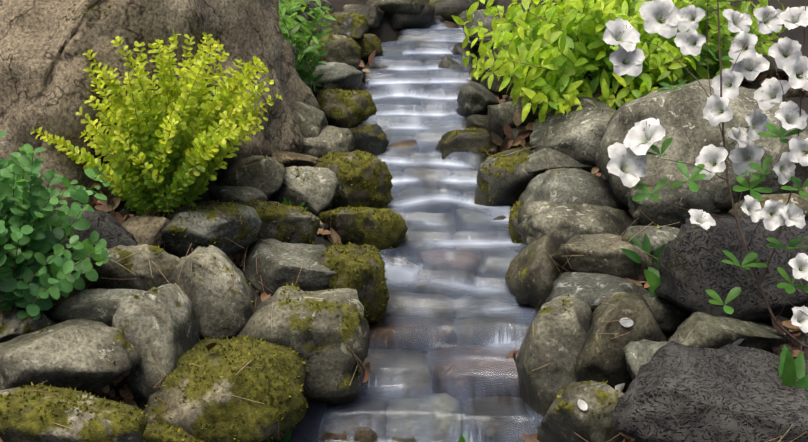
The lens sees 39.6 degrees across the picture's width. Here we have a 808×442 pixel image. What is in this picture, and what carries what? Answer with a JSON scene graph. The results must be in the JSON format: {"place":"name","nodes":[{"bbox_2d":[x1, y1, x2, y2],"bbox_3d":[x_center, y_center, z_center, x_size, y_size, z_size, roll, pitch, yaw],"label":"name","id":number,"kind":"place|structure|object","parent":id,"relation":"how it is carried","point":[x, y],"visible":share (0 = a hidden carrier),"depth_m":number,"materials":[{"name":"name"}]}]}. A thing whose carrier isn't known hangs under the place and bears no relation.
{"place":"outdoors","nodes":[
{"label":"outdoors","id":0,"kind":"place"},
{"bbox_2d":[2,0,807,441],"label":"ground","id":1,"kind":"structure","parent":0,"point":[384,32],"depth_m":3.02,"materials":[{"name":"soil"}]},
{"bbox_2d":[0,306,54,342],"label":"rock","id":2,"kind":"object","parent":1,"relation":"on","point":[13,326],"visible":0.5,"depth_m":1.98,"materials":[{"name":"stone"}]},
{"bbox_2d":[0,131,113,319],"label":"shrub","id":3,"kind":"object","parent":1,"relation":"on","point":[32,224],"visible":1,"depth_m":1.97,"materials":[{"name":"green plant"}]},
{"bbox_2d":[0,318,140,392],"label":"rock","id":4,"kind":"object","parent":1,"relation":"on","point":[72,353],"visible":0.77,"depth_m":1.85,"materials":[{"name":"stone"}]},
{"bbox_2d":[0,385,147,441],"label":"rock","id":5,"kind":"object","parent":1,"relation":"on","point":[28,426],"visible":0.9,"depth_m":1.67,"materials":[{"name":"stone"}]},
{"bbox_2d":[45,288,146,326],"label":"rock","id":6,"kind":"object","parent":1,"relation":"on","point":[99,304],"visible":0.25,"depth_m":2.04,"materials":[{"name":"stone"}]},
{"bbox_2d":[61,207,137,253],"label":"rock","id":7,"kind":"object","parent":1,"relation":"on","point":[112,231],"visible":0.42,"depth_m":2.21,"materials":[{"name":"stone"}]},
{"bbox_2d":[77,244,179,290],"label":"rock","id":8,"kind":"object","parent":1,"relation":"on","point":[141,278],"visible":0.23,"depth_m":2.15,"materials":[{"name":"stone"}]},
{"bbox_2d":[121,215,169,246],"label":"rock","id":9,"kind":"object","parent":1,"relation":"on","point":[144,229],"visible":0.5,"depth_m":2.31,"materials":[{"name":"stone"}]},
{"bbox_2d":[112,284,199,402],"bbox_3d":[-0.443,0.235,2.037,0.118,0.236,0.196,2,13,10],"label":"rock","id":10,"kind":"object","parent":1,"relation":"on","point":[170,338],"visible":0.65,"depth_m":1.98,"materials":[{"name":"stone"}]},
{"bbox_2d":[30,29,282,216],"bbox_3d":[-0.552,-0.199,2.425,0.566,0.424,0.476,0,13,1],"label":"barberry shrub","id":11,"kind":"object","parent":1,"relation":"on","point":[160,156],"visible":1,"depth_m":2.30,"materials":[{"name":"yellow plant"}]},
{"bbox_2d":[0,0,318,200],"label":"boulder","id":12,"kind":"object","parent":1,"relation":"on","point":[45,81],"visible":0.29,"depth_m":2.45,"materials":[{"name":"stone"}]},
{"bbox_2d":[140,423,197,441],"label":"rock","id":13,"kind":"object","parent":1,"relation":"on","point":[157,436],"visible":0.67,"depth_m":1.79,"materials":[{"name":"stone"}]},
{"bbox_2d":[161,245,254,339],"bbox_3d":[-0.358,0.143,2.167,0.159,0.186,0.164,12,18,43],"label":"rock","id":14,"kind":"object","parent":1,"relation":"on","point":[217,307],"visible":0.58,"depth_m":2.12,"materials":[{"name":"stone"}]},
{"bbox_2d":[160,201,261,257],"bbox_3d":[-0.408,0.032,2.378,0.218,0.138,0.165,0,13,1],"label":"rock","id":15,"kind":"object","parent":1,"relation":"on","point":[209,228],"visible":0.77,"depth_m":2.32,"materials":[{"name":"stone"}]},
{"bbox_2d":[143,337,308,441],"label":"rock","id":16,"kind":"object","parent":1,"relation":"on","point":[186,416],"visible":0.79,"depth_m":1.91,"materials":[{"name":"stone"}]},
{"bbox_2d":[208,186,267,204],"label":"rock","id":17,"kind":"object","parent":1,"relation":"on","point":[242,195],"visible":0.44,"depth_m":2.52,"materials":[{"name":"stone"}]},
{"bbox_2d":[216,155,285,198],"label":"rock","id":18,"kind":"object","parent":1,"relation":"on","point":[265,176],"visible":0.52,"depth_m":2.62,"materials":[{"name":"stone"}]},
{"bbox_2d":[246,200,319,243],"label":"rock","id":19,"kind":"object","parent":1,"relation":"on","point":[286,216],"visible":0.58,"depth_m":2.45,"materials":[{"name":"stone"}]},
{"bbox_2d":[241,238,336,296],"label":"rock","id":20,"kind":"object","parent":1,"relation":"on","point":[275,275],"visible":0.69,"depth_m":2.33,"materials":[{"name":"stone"}]},
{"bbox_2d":[271,151,318,167],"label":"rock","id":21,"kind":"object","parent":1,"relation":"on","point":[287,159],"visible":0.31,"depth_m":2.76,"materials":[{"name":"stone"}]},
{"bbox_2d":[232,285,369,404],"bbox_3d":[-0.198,0.234,2.189,0.269,0.207,0.261,0,13,1],"label":"rock","id":22,"kind":"object","parent":1,"relation":"on","point":[328,365],"visible":0.65,"depth_m":2.09,"materials":[{"name":"stone"}]},
{"bbox_2d":[271,166,339,215],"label":"rock","id":23,"kind":"object","parent":1,"relation":"on","point":[316,192],"visible":0.67,"depth_m":2.66,"materials":[{"name":"stone"}]},
{"bbox_2d":[278,0,335,91],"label":"shrub","id":24,"kind":"object","parent":1,"relation":"on","point":[294,37],"visible":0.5,"depth_m":3.17,"materials":[{"name":"green plant"}]},
{"bbox_2d":[291,101,327,137],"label":"rock","id":25,"kind":"object","parent":1,"relation":"on","point":[311,120],"visible":0.21,"depth_m":2.92,"materials":[{"name":"stone"}]},
{"bbox_2d":[300,125,353,157],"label":"rock","id":26,"kind":"object","parent":1,"relation":"on","point":[331,139],"visible":0.44,"depth_m":2.91,"materials":[{"name":"stone"}]},
{"bbox_2d":[302,62,363,95],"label":"rock","id":27,"kind":"object","parent":1,"relation":"on","point":[342,76],"visible":0.54,"depth_m":3.42,"materials":[{"name":"stone"}]},
{"bbox_2d":[305,33,360,69],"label":"rock","id":28,"kind":"object","parent":1,"relation":"on","point":[347,49],"visible":0.38,"depth_m":3.62,"materials":[{"name":"stone"}]},
{"bbox_2d":[311,12,368,39],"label":"rock","id":29,"kind":"object","parent":1,"relation":"on","point":[344,25],"visible":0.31,"depth_m":3.84,"materials":[{"name":"stone"}]},
{"bbox_2d":[278,0,334,23],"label":"rock","id":30,"kind":"object","parent":29,"relation":"on","point":[312,4],"visible":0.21,"depth_m":3.85,"materials":[{"name":"stone"}]},
{"bbox_2d":[316,89,376,128],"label":"rock","id":31,"kind":"object","parent":1,"relation":"on","point":[355,103],"visible":0.69,"depth_m":3.19,"materials":[{"name":"stone"}]},
{"bbox_2d":[318,394,386,441],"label":"step stone","id":32,"kind":"object","parent":1,"relation":"on","point":[364,433],"visible":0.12,"depth_m":2.12,"materials":[{"name":"stone"}]},
{"bbox_2d":[313,150,392,209],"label":"rock","id":33,"kind":"object","parent":1,"relation":"on","point":[357,195],"visible":0.6,"depth_m":2.77,"materials":[{"name":"stone"}]},
{"bbox_2d":[318,244,388,323],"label":"rock","id":34,"kind":"object","parent":1,"relation":"on","point":[369,291],"visible":0.48,"depth_m":2.34,"materials":[{"name":"stone"}]},
{"bbox_2d":[318,207,407,250],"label":"rock","id":35,"kind":"object","parent":1,"relation":"on","point":[343,228],"visible":0.71,"depth_m":2.64,"materials":[{"name":"stone"}]},
{"bbox_2d":[343,4,383,29],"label":"rock","id":36,"kind":"object","parent":1,"relation":"on","point":[374,16],"visible":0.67,"depth_m":4.01,"materials":[{"name":"stone"}]},
{"bbox_2d":[349,124,388,156],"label":"rock","id":37,"kind":"object","parent":1,"relation":"on","point":[363,139],"visible":0.6,"depth_m":3.17,"materials":[{"name":"stone"}]},
{"bbox_2d":[355,34,382,61],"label":"rock","id":38,"kind":"object","parent":1,"relation":"on","point":[374,44],"visible":0.48,"depth_m":3.87,"materials":[{"name":"stone"}]},
{"bbox_2d":[0,0,767,441],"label":"moss tufts","id":39,"kind":"object","parent":1,"relation":"on","point":[132,412],"visible":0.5,"depth_m":2.07,"materials":[{"name":"green plant"}]},
{"bbox_2d":[359,104,422,124],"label":"step stone","id":40,"kind":"object","parent":1,"relation":"on","point":[370,121],"depth_m":3.48,"materials":[{"name":"stone"}]},
{"bbox_2d":[359,88,422,106],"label":"step stone","id":41,"kind":"object","parent":1,"relation":"on","point":[392,100],"depth_m":3.66,"materials":[{"name":"stone"}]},
{"bbox_2d":[365,0,424,17],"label":"rock","id":42,"kind":"object","parent":1,"relation":"on","point":[389,8],"visible":0.56,"depth_m":4.13,"materials":[{"name":"stone"}]},
{"bbox_2d":[359,348,432,398],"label":"step stone","id":43,"kind":"object","parent":1,"relation":"on","point":[384,354],"visible":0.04,"depth_m":2.25,"materials":[{"name":"stone"}]},
{"bbox_2d":[366,60,427,75],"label":"step stone","id":44,"kind":"object","parent":1,"relation":"on","point":[384,64],"visible":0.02,"depth_m":3.82,"materials":[{"name":"stone"}]},
{"bbox_2d":[382,46,413,60],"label":"step stone","id":45,"kind":"object","parent":1,"relation":"on","point":[389,55],"depth_m":3.98,"materials":[{"name":"stone"}]},
{"bbox_2d":[377,122,423,137],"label":"step stone","id":46,"kind":"object","parent":1,"relation":"on","point":[389,132],"visible":0.02,"depth_m":3.40,"materials":[{"name":"stone"}]},
{"bbox_2d":[384,136,418,154],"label":"step stone","id":47,"kind":"object","parent":1,"relation":"on","point":[404,142],"visible":0.08,"depth_m":3.24,"materials":[{"name":"stone"}]},
{"bbox_2d":[380,254,422,289],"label":"step stone","id":48,"kind":"object","parent":1,"relation":"on","point":[394,260],"depth_m":2.61,"materials":[{"name":"stone"}]},
{"bbox_2d":[0,50,807,441],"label":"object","id":49,"kind":"object","parent":1,"relation":"on","point":[500,144],"visible":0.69,"depth_m":2.32,"materials":[{"name":"brown plant"}]},
{"bbox_2d":[388,0,434,29],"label":"rock","id":50,"kind":"object","parent":1,"relation":"on","point":[403,21],"visible":0.6,"depth_m":4.17,"materials":[{"name":"stone"}]},
{"bbox_2d":[368,316,457,354],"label":"step stone","id":51,"kind":"object","parent":1,"relation":"on","point":[381,331],"visible":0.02,"depth_m":2.40,"materials":[{"name":"stone"}]},
{"bbox_2d":[291,21,541,441],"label":"water stream","id":52,"kind":"structure","parent":1,"relation":"on","point":[396,90],"depth_m":2.90,"materials":[{"name":"liquid"}]},
{"bbox_2d":[378,231,454,265],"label":"step stone","id":53,"kind":"object","parent":1,"relation":"on","point":[411,244],"visible":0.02,"depth_m":2.73,"materials":[{"name":"stone"}]},
{"bbox_2d":[382,291,456,320],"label":"step stone","id":54,"kind":"object","parent":1,"relation":"on","point":[434,302],"visible":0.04,"depth_m":2.47,"materials":[{"name":"stone"}]},
{"bbox_2d":[397,74,444,91],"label":"step stone","id":55,"kind":"object","parent":1,"relation":"on","point":[428,85],"visible":0.02,"depth_m":3.74,"materials":[{"name":"stone"}]},
{"bbox_2d":[396,34,448,57],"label":"step stone","id":56,"kind":"object","parent":1,"relation":"on","point":[402,40],"visible":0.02,"depth_m":4.13,"materials":[{"name":"stone"}]},
{"bbox_2d":[385,393,467,441],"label":"step stone","id":57,"kind":"object","parent":1,"relation":"on","point":[436,434],"visible":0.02,"depth_m":2.13,"materials":[{"name":"stone"}]},
{"bbox_2d":[404,168,450,188],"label":"step stone","id":58,"kind":"object","parent":1,"relation":"on","point":[426,181],"visible":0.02,"depth_m":3.09,"materials":[{"name":"stone"}]},
{"bbox_2d":[414,133,443,153],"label":"step stone","id":59,"kind":"object","parent":1,"relation":"on","point":[428,144],"visible":0.02,"depth_m":3.32,"materials":[{"name":"stone"}]},
{"bbox_2d":[398,187,460,216],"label":"step stone","id":60,"kind":"object","parent":1,"relation":"on","point":[433,208],"depth_m":2.97,"materials":[{"name":"stone"}]},
{"bbox_2d":[405,212,458,234],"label":"step stone","id":61,"kind":"object","parent":1,"relation":"on","point":[430,219],"depth_m":2.81,"materials":[{"name":"stone"}]},
{"bbox_2d":[407,153,456,171],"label":"step stone","id":62,"kind":"object","parent":1,"relation":"on","point":[422,157],"visible":0.02,"depth_m":3.17,"materials":[{"name":"stone"}]},
{"bbox_2d":[421,89,459,107],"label":"step stone","id":63,"kind":"object","parent":1,"relation":"on","point":[441,101],"visible":0.02,"depth_m":3.60,"materials":[{"name":"stone"}]},
{"bbox_2d":[407,269,475,298],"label":"step stone","id":64,"kind":"object","parent":1,"relation":"on","point":[425,288],"depth_m":2.59,"materials":[{"name":"stone"}]},
{"bbox_2d":[421,103,465,123],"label":"step stone","id":65,"kind":"object","parent":1,"relation":"on","point":[428,109],"visible":0.02,"depth_m":3.48,"materials":[{"name":"stone"}]},
{"bbox_2d":[423,121,465,133],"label":"step stone","id":66,"kind":"object","parent":1,"relation":"on","point":[451,123],"depth_m":3.39,"materials":[{"name":"stone"}]},
{"bbox_2d":[417,249,481,276],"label":"step stone","id":67,"kind":"object","parent":1,"relation":"on","point":[452,261],"depth_m":2.66,"materials":[{"name":"stone"}]},
{"bbox_2d":[435,56,468,78],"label":"rock","id":68,"kind":"object","parent":1,"relation":"on","point":[449,63],"visible":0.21,"depth_m":3.82,"materials":[{"name":"stone"}]},
{"bbox_2d":[429,0,485,22],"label":"rock","id":69,"kind":"object","parent":1,"relation":"on","point":[445,10],"visible":0.17,"depth_m":4.38,"materials":[{"name":"stone"}]},
{"bbox_2d":[449,170,477,194],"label":"step stone","id":70,"kind":"object","parent":1,"relation":"on","point":[462,189],"visible":0.02,"depth_m":3.05,"materials":[{"name":"stone"}]},
{"bbox_2d":[435,128,493,170],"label":"rock","id":71,"kind":"object","parent":1,"relation":"on","point":[466,140],"visible":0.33,"depth_m":3.14,"materials":[{"name":"stone"}]},
{"bbox_2d":[452,42,479,63],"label":"rock","id":72,"kind":"object","parent":1,"relation":"on","point":[458,50],"visible":0.33,"depth_m":3.95,"materials":[{"name":"stone"}]},
{"bbox_2d":[426,345,521,404],"bbox_3d":[0.180,0.342,2.388,0.296,0.152,0.231,0,13,1],"label":"step stone","id":73,"kind":"object","parent":1,"relation":"on","point":[502,382],"depth_m":2.28,"materials":[{"name":"stone"}]},
{"bbox_2d":[466,114,487,129],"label":"rock","id":74,"kind":"object","parent":1,"relation":"on","point":[477,121],"visible":0.48,"depth_m":3.24,"materials":[{"name":"stone"}]},
{"bbox_2d":[456,81,499,117],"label":"rock","id":75,"kind":"object","parent":1,"relation":"on","point":[473,98],"visible":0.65,"depth_m":3.38,"materials":[{"name":"stone"}]},
{"bbox_2d":[459,9,499,44],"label":"rock","id":76,"kind":"object","parent":1,"relation":"on","point":[479,16],"visible":0.27,"depth_m":3.87,"materials":[{"name":"stone"}]},
{"bbox_2d":[452,230,510,253],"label":"step stone","id":77,"kind":"object","parent":1,"relation":"on","point":[492,234],"visible":0.02,"depth_m":2.76,"materials":[{"name":"stone"}]},
{"bbox_2d":[455,208,509,230],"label":"step stone","id":78,"kind":"object","parent":1,"relation":"on","point":[486,224],"depth_m":2.84,"materials":[{"name":"stone"}]},
{"bbox_2d":[453,317,533,348],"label":"step stone","id":79,"kind":"object","parent":1,"relation":"on","point":[472,328],"depth_m":2.40,"materials":[{"name":"stone"}]},
{"bbox_2d":[453,295,539,321],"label":"step stone","id":80,"kind":"object","parent":1,"relation":"on","point":[463,303],"visible":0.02,"depth_m":2.47,"materials":[{"name":"stone"}]},
{"bbox_2d":[477,250,518,277],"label":"step stone","id":81,"kind":"object","parent":1,"relation":"on","point":[486,258],"depth_m":2.62,"materials":[{"name":"stone"}]},
{"bbox_2d":[461,396,538,441],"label":"step stone","id":82,"kind":"object","parent":1,"relation":"on","point":[488,408],"visible":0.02,"depth_m":2.12,"materials":[{"name":"stone"}]},
{"bbox_2d":[470,277,529,305],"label":"step stone","id":83,"kind":"object","parent":1,"relation":"on","point":[495,287],"depth_m":2.53,"materials":[{"name":"stone"}]},
{"bbox_2d":[482,61,527,95],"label":"rock","id":84,"kind":"object","parent":1,"relation":"on","point":[495,85],"visible":0.33,"depth_m":3.43,"materials":[{"name":"stone"}]},
{"bbox_2d":[473,146,537,212],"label":"rock","id":85,"kind":"object","parent":1,"relation":"on","point":[499,189],"visible":0.44,"depth_m":2.84,"materials":[{"name":"stone"}]},
{"bbox_2d":[487,101,534,145],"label":"rock","id":86,"kind":"object","parent":1,"relation":"on","point":[499,116],"visible":0.52,"depth_m":3.09,"materials":[{"name":"stone"}]},
{"bbox_2d":[509,200,526,251],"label":"rock","id":87,"kind":"object","parent":1,"relation":"on","point":[516,236],"visible":0.17,"depth_m":2.71,"materials":[{"name":"stone"}]},
{"bbox_2d":[505,232,567,308],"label":"rock","id":88,"kind":"object","parent":1,"relation":"on","point":[531,284],"visible":0.6,"depth_m":2.42,"materials":[{"name":"stone"}]},
{"bbox_2d":[515,296,592,424],"bbox_3d":[0.290,0.304,2.151,0.149,0.305,0.184,0,13,1],"label":"rock","id":89,"kind":"object","parent":1,"relation":"on","point":[556,340],"visible":0.65,"depth_m":2.08,"materials":[{"name":"stone"}]},
{"bbox_2d":[527,148,595,174],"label":"rock","id":90,"kind":"object","parent":1,"relation":"on","point":[544,160],"visible":0.46,"depth_m":2.81,"materials":[{"name":"stone"}]},
{"bbox_2d":[518,168,625,209],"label":"rock","id":91,"kind":"object","parent":1,"relation":"on","point":[579,185],"visible":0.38,"depth_m":2.63,"materials":[{"name":"stone"}]},
{"bbox_2d":[529,96,615,165],"bbox_3d":[0.454,-0.223,2.904,0.260,0.192,0.232,0,13,1],"label":"rock","id":92,"kind":"object","parent":1,"relation":"on","point":[571,134],"visible":0.65,"depth_m":2.84,"materials":[{"name":"stone"}]},
{"bbox_2d":[514,200,633,245],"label":"rock","id":93,"kind":"object","parent":1,"relation":"on","point":[567,222],"visible":0.6,"depth_m":2.52,"materials":[{"name":"stone"}]},
{"bbox_2d":[537,380,624,441],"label":"rock","id":94,"kind":"object","parent":1,"relation":"on","point":[562,424],"visible":0.75,"depth_m":1.88,"materials":[{"name":"stone"}]},
{"bbox_2d":[451,0,726,122],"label":"spiraea shrub","id":95,"kind":"object","parent":1,"relation":"on","point":[561,58],"visible":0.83,"depth_m":2.92,"materials":[{"name":"green plant"}]},
{"bbox_2d":[545,272,648,313],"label":"rock","id":96,"kind":"object","parent":1,"relation":"on","point":[594,291],"visible":0.52,"depth_m":2.25,"materials":[{"name":"stone"}]},
{"bbox_2d":[552,233,658,285],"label":"rock","id":97,"kind":"object","parent":1,"relation":"on","point":[600,253],"visible":0.58,"depth_m":2.34,"materials":[{"name":"stone"}]},
{"bbox_2d":[620,233,665,265],"bbox_3d":[0.493,0.067,2.304,0.079,0.069,0.073,7,15,29],"label":"weed","id":98,"kind":"object","parent":97,"relation":"on","point":[645,246],"visible":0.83,"depth_m":2.31,"materials":[{"name":"green plant"}]},
{"bbox_2d":[576,292,665,391],"bbox_3d":[0.406,0.227,2.097,0.179,0.186,0.184,0,13,1],"label":"rock","id":99,"kind":"object","parent":1,"relation":"on","point":[600,357],"visible":0.62,"depth_m":2.03,"materials":[{"name":"stone"}]},
{"bbox_2d":[623,339,668,380],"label":"rock","id":100,"kind":"object","parent":1,"relation":"on","point":[637,354],"visible":0.21,"depth_m":1.97,"materials":[{"name":"stone"}]},
{"bbox_2d":[622,225,679,263],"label":"rock","id":101,"kind":"object","parent":1,"relation":"on","point":[660,237],"visible":0.4,"depth_m":2.35,"materials":[{"name":"stone"}]},
{"bbox_2d":[642,293,689,331],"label":"rock","id":102,"kind":"object","parent":1,"relation":"on","point":[668,316],"visible":0.38,"depth_m":2.13,"materials":[{"name":"stone"}]},
{"bbox_2d":[627,185,724,228],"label":"rock","id":103,"kind":"object","parent":1,"relation":"on","point":[660,212],"visible":0.52,"depth_m":2.44,"materials":[{"name":"stone"}]},
{"bbox_2d":[595,79,807,209],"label":"rock","id":104,"kind":"object","parent":1,"relation":"on","point":[691,131],"visible":0.62,"depth_m":2.47,"materials":[{"name":"stone"}]},
{"bbox_2d":[603,0,807,360],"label":"flowering plant","id":105,"kind":"object","parent":1,"relation":"on","point":[630,154],"visible":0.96,"depth_m":1.87,"materials":[{"name":"white plant"}]},
{"bbox_2d":[611,341,807,441],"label":"rock","id":106,"kind":"object","parent":1,"relation":"on","point":[680,392],"visible":0.98,"depth_m":1.69,"materials":[{"name":"stone"}]},
{"bbox_2d":[779,344,807,388],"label":"weed","id":107,"kind":"object","parent":106,"relation":"on","point":[791,370],"visible":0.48,"depth_m":1.71,"materials":[{"name":"green plant"}]},
{"bbox_2d":[636,0,785,85],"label":"spiraea shrub","id":108,"kind":"object","parent":1,"relation":"on","point":[677,71],"visible":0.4,"depth_m":2.82,"materials":[{"name":"green plant"}]},
{"bbox_2d":[668,312,785,351],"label":"rock","id":109,"kind":"object","parent":1,"relation":"on","point":[700,329],"visible":0.73,"depth_m":1.97,"materials":[{"name":"stone"}]},
{"bbox_2d":[654,215,807,322],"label":"rock","id":110,"kind":"object","parent":1,"relation":"on","point":[703,267],"visible":0.65,"depth_m":2.04,"materials":[{"name":"stone"}]},
{"bbox_2d":[644,256,661,296],"bbox_3d":[0.489,0.108,2.183,0.061,0.099,0.106,-5,14,-19],"label":"leaf","id":111,"kind":"object","parent":110,"relation":"on","point":[653,278],"visible":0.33,"depth_m":2.18,"materials":[{"name":"green plant"}]},
{"bbox_2d":[728,193,807,220],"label":"rock","id":112,"kind":"object","parent":1,"relation":"on","point":[799,201],"visible":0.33,"depth_m":2.29,"materials":[{"name":"stone"}]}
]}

